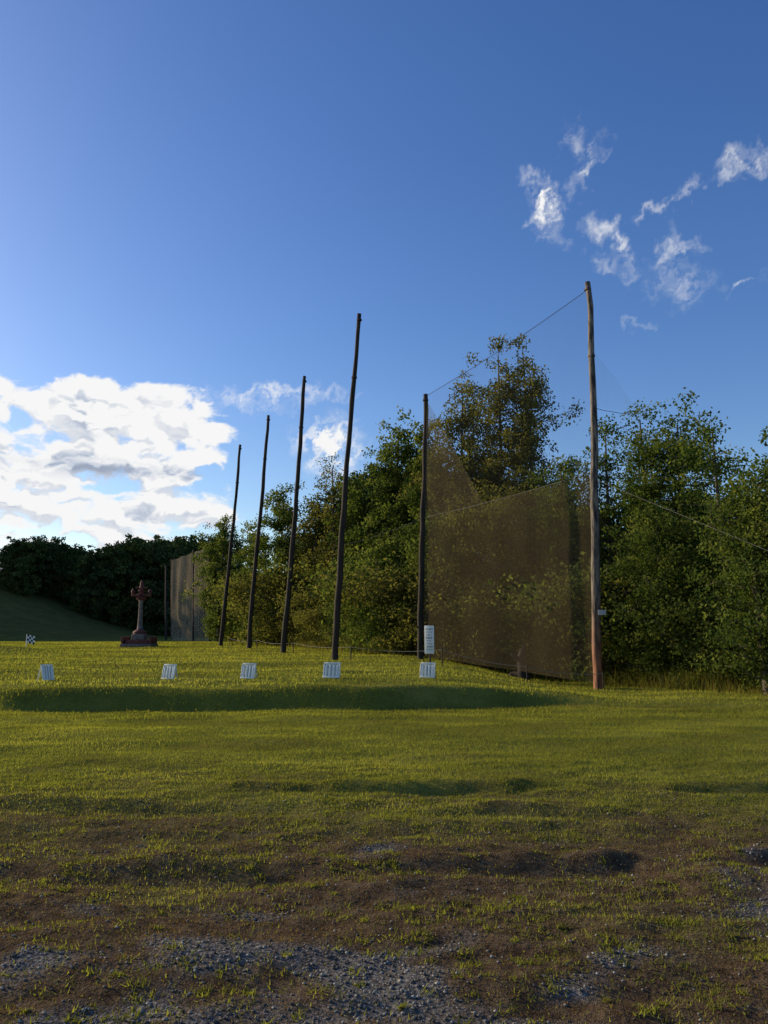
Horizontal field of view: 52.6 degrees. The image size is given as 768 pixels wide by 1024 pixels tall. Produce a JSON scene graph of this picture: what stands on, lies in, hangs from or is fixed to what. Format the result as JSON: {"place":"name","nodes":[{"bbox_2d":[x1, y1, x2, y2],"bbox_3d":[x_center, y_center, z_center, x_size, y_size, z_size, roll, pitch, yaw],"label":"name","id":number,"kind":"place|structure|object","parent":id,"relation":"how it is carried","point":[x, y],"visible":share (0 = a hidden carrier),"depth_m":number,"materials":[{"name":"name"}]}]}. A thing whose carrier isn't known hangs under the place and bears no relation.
{"place":"outdoors","nodes":[
{"label":"outdoors","id":0,"kind":"place"},
{"bbox_2d":[0,171,625,552],"bbox_3d":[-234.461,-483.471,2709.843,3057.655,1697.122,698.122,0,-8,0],"label":"cloud","id":1,"kind":"structure","parent":0,"point":[94,418],"depth_m":2818.33,"materials":[{"name":"white"}]},
{"bbox_2d":[0,583,767,1023],"bbox_3d":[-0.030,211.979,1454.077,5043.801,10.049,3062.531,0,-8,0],"label":"ground","id":2,"kind":"structure","parent":0,"point":[40,617],"depth_m":5.34,"materials":[{"name":"green plant"}]},
{"bbox_2d":[26,634,34,644],"bbox_3d":[-17.047,6.321,37.481,0.422,0.850,0.046,0,-8,2],"label":"checkered flag","id":3,"kind":"object","parent":2,"relation":"on","point":[30,639],"visible":0.91,"depth_m":37.51,"materials":[{"name":"fabric"}]},
{"bbox_2d":[37,664,54,680],"bbox_3d":[-7.614,3.616,17.488,0.242,0.372,0.346,-3,-9,18],"label":"tee divider","id":4,"kind":"object","parent":2,"relation":"on","point":[47,670],"visible":0.96,"depth_m":17.44,"materials":[{"name":"paint"}]},
{"bbox_2d":[0,533,251,636],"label":"distant treeline","id":5,"kind":"object","parent":2,"relation":"on","point":[101,583],"visible":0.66,"depth_m":108.89,"materials":[{"name":"green plant"}]},
{"bbox_2d":[120,580,157,646],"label":"stone monument","id":6,"kind":"object","parent":2,"relation":"on","point":[139,636],"visible":1,"depth_m":45.33,"materials":[{"name":"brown stone"}]},
{"bbox_2d":[161,664,177,678],"bbox_3d":[-4.984,3.737,18.133,0.346,0.372,0.242,-4,-9,23],"label":"tee divider","id":7,"kind":"object","parent":2,"relation":"on","point":[169,671],"visible":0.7,"depth_m":18.09,"materials":[{"name":"paint"}]},
{"bbox_2d":[165,538,209,640],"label":"golf net","id":8,"kind":"object","parent":2,"relation":"on","point":[181,575],"visible":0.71,"depth_m":80.99,"materials":[{"name":"brown fabric"}]},
{"bbox_2d":[180,514,249,640],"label":"deciduous tree","id":9,"kind":"object","parent":2,"relation":"on","point":[221,540],"visible":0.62,"depth_m":65.46,"materials":[{"name":"green plant"}]},
{"bbox_2d":[219,444,241,645],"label":"net pole","id":10,"kind":"object","parent":2,"relation":"on","point":[222,627],"visible":0.93,"depth_m":48.02,"materials":[{"name":"brown wood"}]},
{"bbox_2d":[240,663,256,678],"bbox_3d":[-3.138,3.715,18.138,0.366,0.372,0.242,-3,-9,20],"label":"tee divider","id":11,"kind":"object","parent":2,"relation":"on","point":[248,670],"visible":0.86,"depth_m":18.09,"materials":[{"name":"paint"}]},
{"bbox_2d":[222,524,277,641],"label":"deciduous tree","id":12,"kind":"object","parent":2,"relation":"on","point":[248,562],"visible":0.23,"depth_m":59.54,"materials":[{"name":"green plant"}]},
{"bbox_2d":[247,415,269,648],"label":"net pole","id":13,"kind":"object","parent":2,"relation":"on","point":[250,617],"visible":0.92,"depth_m":42.11,"materials":[{"name":"brown wood"}]},
{"bbox_2d":[235,483,317,633],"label":"deciduous tree","id":14,"kind":"object","parent":2,"relation":"on","point":[282,512],"visible":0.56,"depth_m":51.77,"materials":[{"name":"green plant"}]},
{"bbox_2d":[280,376,306,652],"bbox_3d":[-4.168,0.147,35.870,1.003,13.323,0.271,0,-8,0],"label":"net pole","id":15,"kind":"object","parent":2,"relation":"on","point":[289,578],"visible":0.95,"depth_m":35.68,"materials":[{"name":"brown wood"}]},
{"bbox_2d":[272,489,338,637],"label":"deciduous tree","id":16,"kind":"object","parent":2,"relation":"on","point":[311,536],"visible":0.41,"depth_m":49.83,"materials":[{"name":"green plant"}]},
{"bbox_2d":[294,452,363,643],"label":"deciduous tree","id":17,"kind":"object","parent":2,"relation":"on","point":[333,516],"visible":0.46,"depth_m":45.33,"materials":[{"name":"green plant"}]},
{"bbox_2d":[323,662,340,677],"bbox_3d":[-1.188,3.659,17.945,0.406,0.372,0.242,-3,-9,17],"label":"tee divider","id":18,"kind":"object","parent":2,"relation":"on","point":[331,669],"visible":0.91,"depth_m":17.89,"materials":[{"name":"paint"}]},
{"bbox_2d":[331,313,361,660],"bbox_3d":[-1.385,-0.931,28.941,1.063,13.545,0.288,0,-8,0],"label":"net pole","id":19,"kind":"object","parent":2,"relation":"on","point":[337,606],"visible":0.95,"depth_m":28.70,"materials":[{"name":"brown wood"}]},
{"bbox_2d":[320,475,380,630],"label":"deciduous tree","id":20,"kind":"object","parent":2,"relation":"on","point":[357,511],"visible":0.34,"depth_m":43.96,"materials":[{"name":"green plant"}]},
{"bbox_2d":[342,535,415,641],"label":"deciduous tree","id":21,"kind":"object","parent":2,"relation":"on","point":[388,544],"visible":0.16,"depth_m":37.66,"materials":[{"name":"green plant"}]},
{"bbox_2d":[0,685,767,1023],"bbox_3d":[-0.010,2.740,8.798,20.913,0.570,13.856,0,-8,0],"label":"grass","id":22,"kind":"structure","parent":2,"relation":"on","point":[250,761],"depth_m":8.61,"materials":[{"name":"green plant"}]},
{"bbox_2d":[338,405,449,579],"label":"deciduous tree","id":23,"kind":"object","parent":2,"relation":"on","point":[390,472],"visible":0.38,"depth_m":42.05,"materials":[{"name":"green plant"}]},
{"bbox_2d":[229,639,603,688],"bbox_3d":[-2.862,6.325,33.820,3.828,1.327,28.030,6,-10,-34],"label":"rope fence","id":24,"kind":"object","parent":2,"relation":"on","point":[257,640],"visible":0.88,"depth_m":25.34,"materials":[{"name":"grey fabric"}]},
{"bbox_2d":[417,394,428,659],"bbox_3d":[1.542,0.653,30.723,0.522,10.982,0.274,0,-8,0],"label":"net pole","id":25,"kind":"object","parent":2,"relation":"on","point":[420,634],"visible":0.94,"depth_m":30.55,"materials":[{"name":"brown wood"}]},
{"bbox_2d":[420,662,435,677],"bbox_3d":[1.043,3.737,18.337,0.366,0.372,0.242,-3,-9,20],"label":"tee divider","id":26,"kind":"object","parent":2,"relation":"on","point":[427,669],"visible":0.99,"depth_m":18.29,"materials":[{"name":"paint"}]},
{"bbox_2d":[424,626,433,661],"bbox_3d":[1.189,3.677,20.194,0.260,1.434,0.079,-4,-9,23],"label":"rules sign","id":27,"kind":"object","parent":2,"relation":"on","point":[429,638],"visible":0.98,"depth_m":20.21,"materials":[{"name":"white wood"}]},
{"bbox_2d":[396,420,462,554],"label":"deciduous tree","id":28,"kind":"object","parent":2,"relation":"on","point":[414,495],"visible":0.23,"depth_m":40.29,"materials":[{"name":"green plant"}]},
{"bbox_2d":[383,510,478,658],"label":"deciduous tree","id":29,"kind":"object","parent":2,"relation":"on","point":[432,526],"visible":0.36,"depth_m":33.67,"materials":[{"name":"green plant"}]},
{"bbox_2d":[396,380,503,636],"bbox_3d":[3.758,0.123,38.392,4.783,14.253,5.335,-6,-10,33],"label":"deciduous tree","id":30,"kind":"object","parent":2,"relation":"on","point":[464,421],"visible":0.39,"depth_m":38.67,"materials":[{"name":"green plant"}]},
{"bbox_2d":[182,546,767,690],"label":"undergrowth shrubs","id":31,"kind":"object","parent":2,"relation":"on","point":[562,615],"visible":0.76,"depth_m":30.43,"materials":[{"name":"green plant"}]},
{"bbox_2d":[408,476,559,668],"bbox_3d":[4.140,2.557,32.984,6.198,8.251,4.641,5,-10,-29],"label":"deciduous tree","id":32,"kind":"object","parent":2,"relation":"on","point":[498,515],"visible":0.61,"depth_m":32.84,"materials":[{"name":"green plant"}]},
{"bbox_2d":[453,334,549,585],"bbox_3d":[5.681,-0.573,37.395,4.956,16.078,4.828,-1,-9,10],"label":"deciduous tree","id":33,"kind":"object","parent":2,"relation":"on","point":[497,398],"visible":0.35,"depth_m":37.34,"materials":[{"name":"green plant"}]},
{"bbox_2d":[262,636,767,695],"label":"tall grass","id":34,"kind":"structure","parent":2,"relation":"on","point":[717,687],"depth_m":24.54,"materials":[{"name":"green plant"}]},
{"bbox_2d":[508,642,529,679],"bbox_3d":[4.576,5.206,26.726,0.871,1.467,0.520,0,-8,0],"label":"tree stump","id":35,"kind":"object","parent":2,"relation":"on","point":[521,658],"visible":0.73,"depth_m":26.62,"materials":[{"name":"brown wood"}]},
{"bbox_2d":[485,332,589,650],"bbox_3d":[7.125,-0.800,36.302,5.288,16.114,5.169,0,-8,0],"label":"deciduous tree","id":36,"kind":"object","parent":2,"relation":"on","point":[531,387],"visible":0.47,"depth_m":36.46,"materials":[{"name":"green plant"}]},
{"bbox_2d":[503,454,614,671],"bbox_3d":[7.468,2.048,33.062,4.880,9.529,5.358,0,-8,0],"label":"deciduous tree","id":37,"kind":"object","parent":2,"relation":"on","point":[567,510],"visible":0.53,"depth_m":32.94,"materials":[{"name":"green plant"}]},
{"bbox_2d":[584,281,602,689],"bbox_3d":[6.614,-0.887,24.602,0.477,13.518,0.332,0,-8,0],"label":"net pole","id":38,"kind":"object","parent":2,"relation":"on","point":[595,608],"visible":0.98,"depth_m":24.36,"materials":[{"name":"brown wood"}]},
{"bbox_2d":[428,291,585,394],"bbox_3d":[4.176,-5.996,28.534,0.019,1.764,8.087,7,-11,-38],"label":"net cable","id":39,"kind":"object","parent":38,"relation":"attached to","point":[510,343],"visible":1,"depth_m":28.01,"materials":[{"name":"metal"}]},
{"bbox_2d":[425,472,589,517],"bbox_3d":[4.090,-0.527,27.725,0.023,0.624,8.102,7,-11,-38],"label":"net cable","id":40,"kind":"object","parent":38,"relation":"attached to","point":[509,496],"visible":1,"depth_m":27.33,"materials":[{"name":"metal"}]},
{"bbox_2d":[598,610,605,614],"bbox_3d":[6.693,3.084,23.851,0.240,0.160,0.068,-3,-9,17],"label":"pole notice plate","id":41,"kind":"object","parent":38,"relation":"attached to","point":[601,612],"visible":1,"depth_m":23.82,"materials":[{"name":"white paint"}]},
{"bbox_2d":[597,480,767,550],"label":"guy wire","id":42,"kind":"object","parent":38,"relation":"attached to","point":[687,517],"visible":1,"depth_m":21.51,"materials":[{"name":"metal"}]},
{"bbox_2d":[565,414,640,659],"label":"deciduous tree","id":43,"kind":"object","parent":2,"relation":"on","point":[609,467],"visible":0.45,"depth_m":32.44,"materials":[{"name":"green plant"}]},
{"bbox_2d":[606,397,694,670],"bbox_3d":[10.213,0.914,30.487,3.177,11.033,3.638,3,-9,-18],"label":"deciduous tree","id":44,"kind":"object","parent":2,"relation":"on","point":[640,446],"visible":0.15,"depth_m":30.60,"materials":[{"name":"green plant"}]},
{"bbox_2d":[602,496,729,685],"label":"deciduous tree","id":45,"kind":"object","parent":2,"relation":"on","point":[658,544],"visible":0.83,"depth_m":25.60,"materials":[{"name":"green plant"}]},
{"bbox_2d":[599,387,748,666],"bbox_3d":[11.278,0.765,29.149,5.790,10.942,5.090,0,-8,0],"label":"deciduous tree","id":46,"kind":"object","parent":2,"relation":"on","point":[663,477],"visible":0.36,"depth_m":29.07,"materials":[{"name":"green plant"}]},
{"bbox_2d":[657,407,763,684],"bbox_3d":[11.379,1.051,26.152,3.741,9.499,3.667,0,-8,0],"label":"deciduous tree","id":47,"kind":"object","parent":2,"relation":"on","point":[716,472],"visible":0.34,"depth_m":26.61,"materials":[{"name":"green plant"}]},
{"bbox_2d":[683,456,767,693],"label":"deciduous tree","id":48,"kind":"object","parent":2,"relation":"on","point":[753,504],"visible":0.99,"depth_m":20.76,"materials":[{"name":"green plant"}]},
{"bbox_2d":[718,426,767,605],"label":"deciduous tree","id":49,"kind":"object","parent":2,"relation":"on","point":[731,482],"visible":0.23,"depth_m":21.81,"materials":[{"name":"green plant"}]},
{"bbox_2d":[0,641,767,719],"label":"lawn grass","id":50,"kind":"structure","parent":0,"point":[110,644],"depth_m":20.86,"materials":[{"name":"green plant"}]},
{"bbox_2d":[0,786,767,1023],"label":"gravel","id":51,"kind":"structure","parent":0,"point":[364,975],"depth_m":3.78,"materials":[{"name":"grey gravel"}]},
{"bbox_2d":[0,0,767,571],"label":"sky","id":52,"kind":"structure","parent":0,"point":[211,196],"materials":[{"name":"blue"}]},
{"bbox_2d":[271,449,767,664],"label":"woodland background","id":53,"kind":"structure","parent":0,"point":[365,494],"depth_m":42.94,"materials":[{"name":"green plant"}]}
]}

